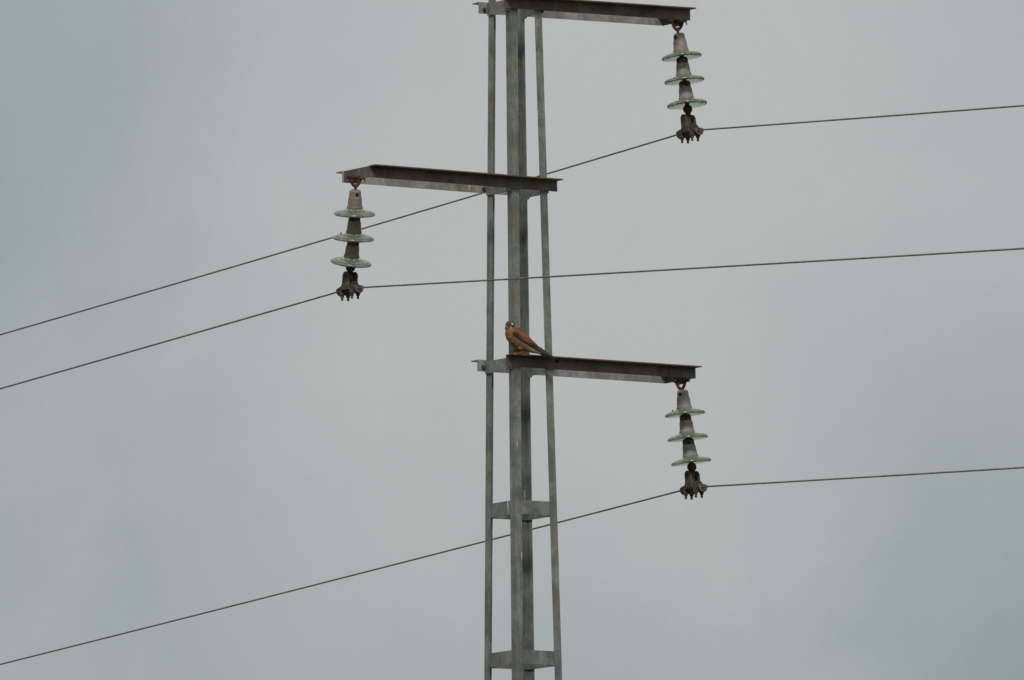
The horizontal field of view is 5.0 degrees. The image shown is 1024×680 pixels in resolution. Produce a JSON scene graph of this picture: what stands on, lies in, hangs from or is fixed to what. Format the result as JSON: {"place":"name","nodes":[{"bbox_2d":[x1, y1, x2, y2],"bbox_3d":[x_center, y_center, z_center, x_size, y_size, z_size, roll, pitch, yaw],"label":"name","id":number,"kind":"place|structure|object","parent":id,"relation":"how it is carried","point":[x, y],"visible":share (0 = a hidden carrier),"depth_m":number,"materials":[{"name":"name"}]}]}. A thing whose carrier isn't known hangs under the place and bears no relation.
{"place":"outdoors","nodes":[
{"label":"outdoors","id":0,"kind":"place"},
{"bbox_2d":[0,0,1023,679],"label":"sky","id":1,"kind":"structure","parent":0,"point":[146,145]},
{"label":"ground","id":2,"kind":"structure","parent":0,"visible":0},
{"bbox_2d":[336,0,701,679],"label":"electricity pylon","id":3,"kind":"object","parent":2,"relation":"on","point":[522,658],"visible":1,"depth_m":50.35,"materials":[{"name":"metal"}]},
{"bbox_2d":[330,174,374,273],"bbox_3d":[-0.679,-0.487,49.975,0.179,0.423,0.232,1,-7,-19],"label":"insulator string","id":4,"kind":"object","parent":3,"relation":"hanging from","point":[353,236],"visible":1,"depth_m":49.93,"materials":[{"name":"glass"}]},
{"bbox_2d":[336,271,363,300],"bbox_3d":[-0.690,-0.231,49.982,0.068,0.122,0.150,4,-8,-35],"label":"suspension clamp","id":5,"kind":"object","parent":4,"relation":"hanging from","point":[348,287],"visible":1,"depth_m":49.96,"materials":[{"name":"metal"}]},
{"bbox_2d":[0,248,1023,388],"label":"conductor","id":6,"kind":"object","parent":5,"relation":"attached to","point":[521,278],"visible":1,"depth_m":48.88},
{"bbox_2d":[505,320,560,363],"bbox_3d":[0.091,0.008,50.182,0.249,0.181,0.069,1,-7,-14],"label":"kestrel","id":7,"kind":"object","parent":3,"relation":"on","point":[518,338],"visible":1,"depth_m":50.15,"materials":[{"name":"brown"}]},
{"bbox_2d":[662,19,706,116],"bbox_3d":[0.749,-1.185,50.986,0.196,0.438,0.180,-1,-7,0],"label":"insulator string","id":8,"kind":"object","parent":3,"relation":"hanging from","point":[684,78],"visible":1,"depth_m":50.96,"materials":[{"name":"glass"}]},
{"bbox_2d":[676,114,703,143],"bbox_3d":[0.770,-0.921,50.950,0.068,0.122,0.150,4,-8,-35],"label":"suspension clamp","id":9,"kind":"object","parent":8,"relation":"hanging from","point":[690,127],"visible":1,"depth_m":50.94,"materials":[{"name":"metal"}]},
{"bbox_2d":[0,105,1023,334],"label":"conductor","id":10,"kind":"object","parent":9,"relation":"attached to","point":[535,176],"visible":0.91,"depth_m":51.77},
{"bbox_2d":[665,378,710,473],"bbox_3d":[0.763,0.376,50.810,0.199,0.425,0.185,-1,-7,0],"label":"insulator string","id":11,"kind":"object","parent":3,"relation":"hanging from","point":[687,435],"visible":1,"depth_m":50.78,"materials":[{"name":"glass"}]},
{"bbox_2d":[680,470,707,499],"bbox_3d":[0.785,0.627,50.783,0.068,0.122,0.150,4,-8,-35],"label":"suspension clamp","id":12,"kind":"object","parent":11,"relation":"hanging from","point":[691,487],"visible":1,"depth_m":50.77,"materials":[{"name":"metal"}]},
{"bbox_2d":[0,467,1023,664],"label":"conductor","id":13,"kind":"object","parent":12,"relation":"attached to","point":[509,535],"visible":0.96,"depth_m":51.95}
]}

